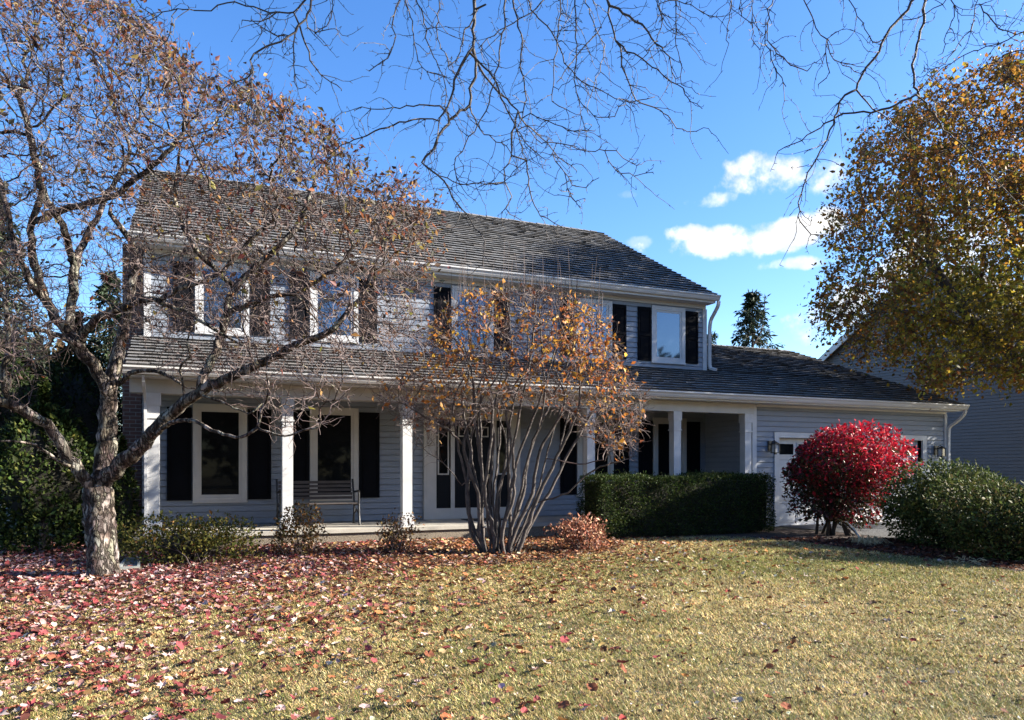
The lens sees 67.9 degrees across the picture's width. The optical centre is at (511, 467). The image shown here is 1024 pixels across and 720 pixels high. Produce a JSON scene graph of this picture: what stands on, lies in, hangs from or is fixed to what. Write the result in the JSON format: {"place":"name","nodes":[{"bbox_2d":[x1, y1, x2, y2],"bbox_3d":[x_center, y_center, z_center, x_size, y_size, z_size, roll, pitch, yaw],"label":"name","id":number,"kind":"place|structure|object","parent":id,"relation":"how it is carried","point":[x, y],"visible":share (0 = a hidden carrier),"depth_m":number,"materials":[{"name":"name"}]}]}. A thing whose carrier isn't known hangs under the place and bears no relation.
{"place":"outdoors","nodes":[
{"label":"outdoors","id":0,"kind":"place"},
{"bbox_2d":[461,518,502,520],"bbox_3d":[-0.622,1.119,16.559,0.850,0.015,0.550,0,0,-23],"label":"door mat","id":1,"kind":"object","parent":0,"point":[475,519],"depth_m":16.41,"materials":[{"name":"rubber"}]},
{"bbox_2d":[0,522,1023,719],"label":"lawn","id":2,"kind":"structure","parent":0,"point":[920,668],"depth_m":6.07,"materials":[{"name":"green plant"}]},
{"bbox_2d":[8,659,19,667],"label":"fallen leaf","id":3,"kind":"object","parent":2,"relation":"on","point":[15,662],"visible":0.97,"depth_m":5.87,"materials":[{"name":"red plant"}]},
{"bbox_2d":[11,705,20,712],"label":"fallen leaf","id":4,"kind":"object","parent":2,"relation":"on","point":[16,709],"visible":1,"depth_m":4.86,"materials":[{"name":"grey plant"}]},
{"bbox_2d":[22,658,34,662],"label":"fallen leaf","id":5,"kind":"object","parent":2,"relation":"on","point":[30,660],"visible":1,"depth_m":5.97,"materials":[{"name":"orange plant"}]},
{"bbox_2d":[25,697,35,706],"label":"fallen leaf","id":6,"kind":"object","parent":2,"relation":"on","point":[30,703],"visible":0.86,"depth_m":4.95,"materials":[{"name":"plant"}]},
{"bbox_2d":[0,190,60,386],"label":"spruce tree","id":7,"kind":"object","parent":2,"relation":"on","point":[15,290],"visible":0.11,"depth_m":30.16,"materials":[{"name":"green plant"}]},
{"bbox_2d":[27,686,36,690],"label":"fallen leaf","id":8,"kind":"object","parent":2,"relation":"on","point":[31,688],"visible":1,"depth_m":5.32,"materials":[{"name":"white plant"}]},
{"bbox_2d":[37,683,50,691],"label":"fallen leaf","id":9,"kind":"object","parent":2,"relation":"on","point":[43,687],"visible":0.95,"depth_m":5.25,"materials":[{"name":"orange plant"}]},
{"bbox_2d":[47,654,59,659],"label":"fallen leaf","id":10,"kind":"object","parent":2,"relation":"on","point":[53,656],"visible":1,"depth_m":6.04,"materials":[{"name":"orange plant"}]},
{"bbox_2d":[5,334,121,394],"bbox_3d":[-22.770,-2.643,35.759,8.028,8.331,7.728,0,0,-23],"label":"tree","id":11,"kind":"object","parent":2,"relation":"on","point":[60,344],"visible":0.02,"depth_m":35.20,"materials":[{"name":"green plant"}]},
{"bbox_2d":[62,692,76,696],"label":"fallen leaf","id":12,"kind":"object","parent":2,"relation":"on","point":[70,694],"visible":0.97,"depth_m":5.14,"materials":[{"name":"beige plant"}]},
{"bbox_2d":[68,654,81,658],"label":"fallen leaf","id":13,"kind":"object","parent":2,"relation":"on","point":[77,656],"visible":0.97,"depth_m":6.11,"materials":[{"name":"white plant"}]},
{"bbox_2d":[70,697,80,705],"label":"fallen leaf","id":14,"kind":"object","parent":2,"relation":"on","point":[75,701],"visible":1,"depth_m":5.04,"materials":[{"name":"plant"}]},
{"bbox_2d":[73,705,82,709],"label":"fallen leaf","id":15,"kind":"object","parent":2,"relation":"on","point":[76,707],"visible":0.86,"depth_m":4.93,"materials":[{"name":"orange plant"}]},
{"bbox_2d":[35,311,121,535],"bbox_3d":[-8.916,-0.900,15.602,2.916,4.719,2.724,0,0,-23],"label":"arborvitae","id":16,"kind":"object","parent":2,"relation":"on","point":[74,385],"visible":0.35,"depth_m":15.20,"materials":[{"name":"green plant"}]},
{"bbox_2d":[78,689,92,694],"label":"fallen leaf","id":17,"kind":"object","parent":2,"relation":"on","point":[87,691],"visible":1,"depth_m":5.15,"materials":[{"name":"orange plant"}]},
{"bbox_2d":[84,265,121,444],"bbox_3d":[-17.832,-3.675,34.188,5.407,10.701,6.500,0,0,11],"label":"spruce tree","id":18,"kind":"object","parent":2,"relation":"on","point":[105,347],"visible":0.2,"depth_m":33.72,"materials":[{"name":"green plant"}]},
{"bbox_2d":[109,678,121,685],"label":"fallen leaf","id":19,"kind":"object","parent":2,"relation":"on","point":[115,682],"visible":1,"depth_m":5.43,"materials":[{"name":"plant"}]},
{"bbox_2d":[115,687,123,693],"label":"fallen leaf","id":20,"kind":"object","parent":2,"relation":"on","point":[119,690],"visible":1,"depth_m":5.30,"materials":[{"name":"red plant"}]},
{"bbox_2d":[127,683,137,687],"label":"fallen leaf","id":21,"kind":"object","parent":2,"relation":"on","point":[132,685],"visible":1,"depth_m":5.36,"materials":[{"name":"white plant"}]},
{"bbox_2d":[129,692,140,696],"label":"fallen leaf","id":22,"kind":"object","parent":2,"relation":"on","point":[134,694],"visible":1,"depth_m":5.17,"materials":[{"name":"red plant"}]},
{"bbox_2d":[141,687,151,691],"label":"fallen leaf","id":23,"kind":"object","parent":2,"relation":"on","point":[147,689],"visible":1,"depth_m":5.26,"materials":[{"name":"plant"}]},
{"bbox_2d":[144,650,154,655],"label":"fallen leaf","id":24,"kind":"object","parent":2,"relation":"on","point":[149,653],"visible":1,"depth_m":6.21,"materials":[{"name":"plant"}]},
{"bbox_2d":[157,680,166,688],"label":"fallen leaf","id":25,"kind":"object","parent":2,"relation":"on","point":[161,684],"visible":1,"depth_m":5.42,"materials":[{"name":"white plant"}]},
{"bbox_2d":[174,681,182,686],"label":"fallen leaf","id":26,"kind":"object","parent":2,"relation":"on","point":[180,684],"visible":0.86,"depth_m":5.41,"materials":[{"name":"red plant"}]},
{"bbox_2d":[176,641,183,648],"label":"fallen leaf","id":27,"kind":"object","parent":2,"relation":"on","point":[180,645],"visible":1,"depth_m":6.40,"materials":[{"name":"red plant"}]},
{"bbox_2d":[178,670,187,677],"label":"fallen leaf","id":28,"kind":"object","parent":2,"relation":"on","point":[182,674],"visible":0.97,"depth_m":5.65,"materials":[{"name":"orange plant"}]},
{"bbox_2d":[180,689,189,696],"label":"fallen leaf","id":29,"kind":"object","parent":2,"relation":"on","point":[184,692],"visible":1,"depth_m":5.22,"materials":[{"name":"red plant"}]},
{"bbox_2d":[181,658,190,664],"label":"fallen leaf","id":30,"kind":"object","parent":2,"relation":"on","point":[186,662],"visible":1,"depth_m":5.99,"materials":[{"name":"red plant"}]},
{"bbox_2d":[183,676,190,687],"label":"fallen leaf","id":31,"kind":"object","parent":2,"relation":"on","point":[186,683],"visible":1,"depth_m":5.34,"materials":[{"name":"brown plant"}]},
{"bbox_2d":[185,708,198,712],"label":"fallen leaf","id":32,"kind":"object","parent":2,"relation":"on","point":[192,710],"visible":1,"depth_m":4.88,"materials":[{"name":"red plant"}]},
{"bbox_2d":[190,687,200,693],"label":"fallen leaf","id":33,"kind":"object","parent":2,"relation":"on","point":[195,692],"visible":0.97,"depth_m":5.29,"materials":[{"name":"red plant"}]},
{"bbox_2d":[211,631,220,635],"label":"fallen leaf","id":34,"kind":"object","parent":2,"relation":"on","point":[216,633],"visible":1,"depth_m":6.78,"materials":[{"name":"plant"}]},
{"bbox_2d":[211,687,222,693],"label":"fallen leaf","id":35,"kind":"object","parent":2,"relation":"on","point":[216,690],"visible":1,"depth_m":5.29,"materials":[{"name":"orange plant"}]},
{"bbox_2d":[220,697,229,703],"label":"fallen leaf","id":36,"kind":"object","parent":2,"relation":"on","point":[226,700],"visible":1,"depth_m":4.99,"materials":[{"name":"brown plant"}]},
{"bbox_2d":[263,690,274,693],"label":"fallen leaf","id":37,"kind":"object","parent":2,"relation":"on","point":[268,691],"visible":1,"depth_m":5.26,"materials":[{"name":"orange plant"}]},
{"bbox_2d":[275,704,284,710],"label":"fallen leaf","id":38,"kind":"object","parent":2,"relation":"on","point":[281,706],"visible":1,"depth_m":4.95,"materials":[{"name":"white plant"}]},
{"bbox_2d":[295,650,303,655],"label":"fallen leaf","id":39,"kind":"object","parent":2,"relation":"on","point":[299,653],"visible":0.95,"depth_m":6.24,"materials":[{"name":"orange plant"}]},
{"bbox_2d":[0,535,619,592],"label":"mulch bed","id":40,"kind":"object","parent":2,"relation":"on","point":[90,587],"visible":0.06,"depth_m":10.94,"materials":[{"name":"brown wood"}]},
{"bbox_2d":[0,344,92,542],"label":"arborvitae","id":41,"kind":"object","parent":40,"relation":"on","point":[25,388],"visible":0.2,"depth_m":14.05,"materials":[{"name":"green plant"}]},
{"bbox_2d":[0,376,122,554],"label":"arborvitae","id":42,"kind":"object","parent":40,"relation":"on","point":[40,490],"visible":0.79,"depth_m":12.23,"materials":[{"name":"green plant"}]},
{"bbox_2d":[112,433,143,546],"bbox_3d":[-6.569,0.426,12.915,0.672,2.068,0.667,0,0,3],"label":"arborvitae","id":43,"kind":"object","parent":40,"relation":"on","point":[125,509],"visible":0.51,"depth_m":12.83,"materials":[{"name":"green plant"}]},
{"bbox_2d":[119,557,139,570],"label":"splash block","id":44,"kind":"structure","parent":40,"relation":"on","point":[124,563],"depth_m":10.71,"materials":[{"name":"concrete"}]},
{"bbox_2d":[117,510,266,568],"bbox_3d":[-4.753,1.038,11.298,2.228,0.868,1.497,0,0,-23],"label":"porch shrub","id":45,"kind":"object","parent":40,"relation":"on","point":[187,544],"visible":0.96,"depth_m":11.10,"materials":[{"name":"green plant"}]},
{"bbox_2d":[0,0,458,578],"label":"crabapple tree","id":46,"kind":"object","parent":40,"relation":"on","point":[100,522],"visible":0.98,"depth_m":9.11,"materials":[{"name":"brown plant"}]},
{"bbox_2d":[268,499,330,555],"bbox_3d":[-3.485,0.968,12.294,0.957,0.972,1.044,0,0,21],"label":"porch shrub","id":47,"kind":"object","parent":40,"relation":"on","point":[284,529],"visible":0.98,"depth_m":12.13,"materials":[{"name":"green plant"}]},
{"bbox_2d":[374,508,425,553],"bbox_3d":[-1.854,1.045,12.582,0.910,0.826,0.910,0,0,-23],"label":"porch shrub","id":48,"kind":"object","parent":40,"relation":"on","point":[391,533],"visible":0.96,"depth_m":12.55,"materials":[{"name":"green plant"}]},
{"bbox_2d":[368,241,655,554],"bbox_3d":[0.026,-1.151,12.249,5.230,5.285,3.546,0,0,1],"label":"multi stem shrub","id":49,"kind":"object","parent":40,"relation":"on","point":[496,534],"visible":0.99,"depth_m":12.32,"materials":[{"name":"orange plant"}]},
{"bbox_2d":[543,512,609,550],"bbox_3d":[1.107,1.105,13.067,1.182,0.716,1.228,0,0,6],"label":"porch shrub","id":50,"kind":"object","parent":40,"relation":"on","point":[583,537],"visible":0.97,"depth_m":12.90,"materials":[{"name":"red plant"}]},
{"bbox_2d":[316,614,322,620],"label":"fallen leaf","id":51,"kind":"object","parent":2,"relation":"on","point":[319,617],"visible":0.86,"depth_m":7.47,"materials":[{"name":"red plant"}]},
{"bbox_2d":[359,703,369,707],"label":"fallen leaf","id":52,"kind":"object","parent":2,"relation":"on","point":[362,705],"visible":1,"depth_m":4.98,"materials":[{"name":"white plant"}]},
{"bbox_2d":[364,645,371,650],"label":"fallen leaf","id":53,"kind":"object","parent":2,"relation":"on","point":[368,647],"visible":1,"depth_m":6.35,"materials":[{"name":"purple plant"}]},
{"bbox_2d":[424,650,433,656],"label":"fallen leaf","id":54,"kind":"object","parent":2,"relation":"on","point":[429,653],"visible":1,"depth_m":6.24,"materials":[{"name":"orange plant"}]},
{"bbox_2d":[490,698,499,703],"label":"fallen leaf","id":55,"kind":"object","parent":2,"relation":"on","point":[494,700],"visible":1,"depth_m":5.06,"materials":[{"name":"red plant"}]},
{"bbox_2d":[0,535,1023,719],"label":"leaf litter","id":56,"kind":"object","parent":2,"relation":"on","point":[40,559],"visible":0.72,"depth_m":9.14,"materials":[{"name":"red plant"}]},
{"bbox_2d":[20,705,33,714],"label":"fallen leaf","id":57,"kind":"object","parent":56,"relation":"on","point":[27,709],"visible":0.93,"depth_m":4.82,"materials":[{"name":"red plant"}]},
{"bbox_2d":[24,677,35,682],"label":"fallen leaf","id":58,"kind":"object","parent":56,"relation":"on","point":[29,679],"visible":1,"depth_m":5.42,"materials":[{"name":"plant"}]},
{"bbox_2d":[40,654,49,658],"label":"fallen leaf","id":59,"kind":"object","parent":56,"relation":"on","point":[44,656],"visible":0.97,"depth_m":6.08,"materials":[{"name":"yellow plant"}]},
{"bbox_2d":[73,665,85,672],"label":"fallen leaf","id":60,"kind":"object","parent":56,"relation":"on","point":[77,667],"visible":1,"depth_m":5.70,"materials":[{"name":"yellow plant"}]},
{"bbox_2d":[85,630,91,636],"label":"fallen leaf","id":61,"kind":"object","parent":56,"relation":"on","point":[88,633],"visible":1,"depth_m":6.75,"materials":[{"name":"orange plant"}]},
{"bbox_2d":[117,648,132,651],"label":"fallen leaf","id":62,"kind":"object","parent":56,"relation":"on","point":[123,649],"visible":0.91,"depth_m":6.28,"materials":[{"name":"brown plant"}]},
{"bbox_2d":[140,697,153,704],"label":"fallen leaf","id":63,"kind":"object","parent":56,"relation":"on","point":[148,702],"visible":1,"depth_m":4.99,"materials":[{"name":"brown plant"}]},
{"bbox_2d":[158,677,171,681],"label":"fallen leaf","id":64,"kind":"object","parent":56,"relation":"on","point":[164,679],"visible":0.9,"depth_m":5.48,"materials":[{"name":"beige plant"}]},
{"bbox_2d":[280,667,292,671],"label":"fallen leaf","id":65,"kind":"object","parent":56,"relation":"on","point":[283,669],"visible":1,"depth_m":5.79,"materials":[{"name":"orange plant"}]},
{"bbox_2d":[515,701,525,708],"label":"fallen leaf","id":66,"kind":"object","parent":2,"relation":"on","point":[521,704],"visible":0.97,"depth_m":4.94,"materials":[{"name":"brown plant"}]},
{"bbox_2d":[520,707,527,712],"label":"fallen leaf","id":67,"kind":"object","parent":2,"relation":"on","point":[524,710],"visible":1,"depth_m":4.86,"materials":[{"name":"plant"}]},
{"bbox_2d":[533,695,540,701],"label":"fallen leaf","id":68,"kind":"object","parent":2,"relation":"on","point":[536,698],"visible":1,"depth_m":5.08,"materials":[{"name":"red plant"}]},
{"bbox_2d":[122,170,969,547],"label":"house","id":69,"kind":"structure","parent":2,"relation":"on","point":[734,410],"depth_m":16.88,"materials":[{"name":"grey"}]},
{"bbox_2d":[192,403,247,502],"bbox_3d":[-5.760,-0.287,15.008,1.020,1.945,0.066,0,0,-23],"label":"window","id":70,"kind":"structure","parent":69,"relation":"in","point":[219,461],"depth_m":15.01,"materials":[{"name":"black glass"}]},
{"bbox_2d":[195,260,248,336],"bbox_3d":[-5.723,-3.343,15.024,1.020,1.435,0.066,0,0,-23],"label":"window","id":71,"kind":"structure","parent":69,"relation":"in","point":[235,269],"depth_m":15.00,"materials":[{"name":"glass"}]},
{"bbox_2d":[276,479,360,524],"bbox_3d":[-3.838,0.676,15.039,1.538,0.915,0.742,0,0,-23],"label":"garden bench","id":72,"kind":"object","parent":69,"relation":"on","point":[278,500],"visible":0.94,"depth_m":15.26,"materials":[{"name":"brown wood"}]},
{"bbox_2d":[309,407,358,500],"bbox_3d":[-3.709,-0.287,15.883,1.020,1.945,0.066,0,0,-23],"label":"window","id":73,"kind":"structure","parent":69,"relation":"in","point":[334,453],"depth_m":15.89,"materials":[{"name":"black glass"}]},
{"bbox_2d":[310,271,358,343],"bbox_3d":[-3.709,-3.343,15.883,1.020,1.435,0.066,0,0,-23],"label":"window","id":74,"kind":"structure","parent":69,"relation":"in","point":[355,293],"depth_m":15.88,"materials":[{"name":"glass"}]},
{"bbox_2d":[451,285,493,351],"bbox_3d":[-0.885,-3.343,17.088,1.020,1.435,0.066,0,0,-23],"label":"window","id":75,"kind":"structure","parent":69,"relation":"in","point":[457,288],"depth_m":17.05,"materials":[{"name":"glass"}]},
{"bbox_2d":[455,420,491,507],"bbox_3d":[-0.860,-0.096,17.079,0.900,1.968,0.098,0,0,-23],"label":"front door","id":76,"kind":"structure","parent":69,"relation":"in","point":[460,501],"depth_m":17.07,"materials":[{"name":"paint"}]},
{"bbox_2d":[575,298,612,359],"bbox_3d":[1.976,-3.343,18.308,1.020,1.435,0.066,0,0,-23],"label":"window","id":77,"kind":"structure","parent":69,"relation":"in","point":[608,304],"depth_m":18.35,"materials":[{"name":"glass"}]},
{"bbox_2d":[576,415,613,496],"bbox_3d":[2.012,-0.287,18.324,1.020,1.945,0.066,0,0,-23],"label":"window","id":78,"kind":"structure","parent":69,"relation":"in","point":[610,468],"depth_m":18.38,"materials":[{"name":"black glass"}]},
{"bbox_2d":[651,305,685,364],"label":"window","id":79,"kind":"structure","parent":69,"relation":"in","point":[667,323],"depth_m":19.15,"materials":[{"name":"glass"}]},
{"bbox_2d":[653,417,686,480],"bbox_3d":[3.981,-0.287,19.163,1.020,1.945,0.066,0,0,-23],"label":"window","id":80,"kind":"structure","parent":69,"relation":"in","point":[660,430],"depth_m":19.10,"materials":[{"name":"black glass"}]},
{"bbox_2d":[779,438,917,525],"bbox_3d":[8.596,0.335,19.354,4.874,2.122,0.060,0,0,-23],"label":"garage door","id":81,"kind":"structure","parent":69,"relation":"in","point":[787,445],"depth_m":18.58,"materials":[{"name":"white paint"}]},
{"bbox_2d":[101,0,1023,283],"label":"overhanging tree","id":82,"kind":"object","parent":2,"relation":"on","point":[585,88],"visible":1,"depth_m":6.16,"materials":[{"name":"brown plant"}]},
{"bbox_2d":[558,700,569,707],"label":"fallen leaf","id":83,"kind":"object","parent":2,"relation":"on","point":[565,703],"visible":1,"depth_m":4.97,"materials":[{"name":"brown plant"}]},
{"bbox_2d":[560,636,569,642],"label":"fallen leaf","id":84,"kind":"object","parent":2,"relation":"on","point":[564,639],"visible":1,"depth_m":6.80,"materials":[{"name":"red plant"}]},
{"bbox_2d":[586,682,597,690],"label":"fallen leaf","id":85,"kind":"object","parent":2,"relation":"on","point":[592,686],"visible":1,"depth_m":5.31,"materials":[{"name":"brown plant"}]},
{"bbox_2d":[619,663,626,672],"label":"fallen leaf","id":86,"kind":"object","parent":2,"relation":"on","point":[623,668],"visible":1,"depth_m":5.79,"materials":[{"name":"orange plant"}]},
{"bbox_2d":[707,332,717,343],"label":"spruce tree","id":87,"kind":"object","parent":2,"relation":"on","point":[714,335],"visible":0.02,"depth_m":49.85,"materials":[{"name":"green plant"}]},
{"bbox_2d":[731,696,742,702],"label":"fallen leaf","id":88,"kind":"object","parent":2,"relation":"on","point":[739,699],"visible":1,"depth_m":5.17,"materials":[{"name":"white plant"}]},
{"bbox_2d":[730,289,785,348],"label":"spruce tree","id":89,"kind":"object","parent":2,"relation":"on","point":[752,299],"visible":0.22,"depth_m":41.85,"materials":[{"name":"green plant"}]},
{"bbox_2d":[781,702,791,709],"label":"fallen leaf","id":90,"kind":"object","parent":2,"relation":"on","point":[785,705],"visible":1,"depth_m":4.96,"materials":[{"name":"orange plant"}]},
{"bbox_2d":[616,528,1023,571],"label":"mulch bed","id":91,"kind":"object","parent":2,"relation":"on","point":[785,533],"visible":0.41,"depth_m":15.75,"materials":[{"name":"brown wood"}]},
{"bbox_2d":[575,469,776,537],"bbox_3d":[3.566,0.717,16.120,4.527,1.431,1.152,0,0,-23],"label":"hedge","id":92,"kind":"object","parent":91,"relation":"on","point":[655,505],"visible":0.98,"depth_m":15.68,"materials":[{"name":"green plant"}]},
{"bbox_2d":[780,419,923,535],"bbox_3d":[7.031,0.227,15.875,2.641,2.496,2.676,0,0,-23],"label":"burning bush","id":93,"kind":"object","parent":91,"relation":"on","point":[824,473],"visible":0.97,"depth_m":15.43,"materials":[{"name":"red plant"}]},
{"bbox_2d":[844,534,892,545],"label":"dry grass clump","id":94,"kind":"object","parent":91,"relation":"on","point":[863,540],"visible":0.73,"depth_m":14.33,"materials":[{"name":"plant"}]},
{"bbox_2d":[877,455,1018,549],"bbox_3d":[8.365,0.649,14.452,2.921,1.795,2.302,0,0,-23],"label":"green shrub","id":95,"kind":"object","parent":91,"relation":"on","point":[912,511],"visible":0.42,"depth_m":14.07,"materials":[{"name":"green plant"}]},
{"bbox_2d":[939,555,1000,566],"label":"dry grass clump","id":96,"kind":"object","parent":91,"relation":"on","point":[974,561],"visible":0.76,"depth_m":11.92,"materials":[{"name":"plant"}]},
{"bbox_2d":[921,471,1023,561],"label":"green shrub","id":97,"kind":"object","parent":91,"relation":"on","point":[1000,532],"visible":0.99,"depth_m":12.36,"materials":[{"name":"green plant"}]},
{"bbox_2d":[797,30,1023,410],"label":"maple tree","id":98,"kind":"object","parent":2,"relation":"on","point":[993,339],"visible":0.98,"depth_m":18.69,"materials":[{"name":"orange plant"}]},
{"bbox_2d":[819,268,1023,488],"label":"neighbouring house","id":99,"kind":"structure","parent":2,"relation":"on","point":[983,434],"depth_m":29.24,"materials":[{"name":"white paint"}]},
{"bbox_2d":[0,0,1023,423],"label":"sky","id":100,"kind":"structure","parent":0,"point":[727,232],"materials":[{"name":"blue"}]},
{"bbox_2d":[780,521,974,546],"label":"driveway","id":101,"kind":"structure","parent":0,"point":[879,530],"depth_m":17.34,"materials":[{"name":"concrete"}]}
]}

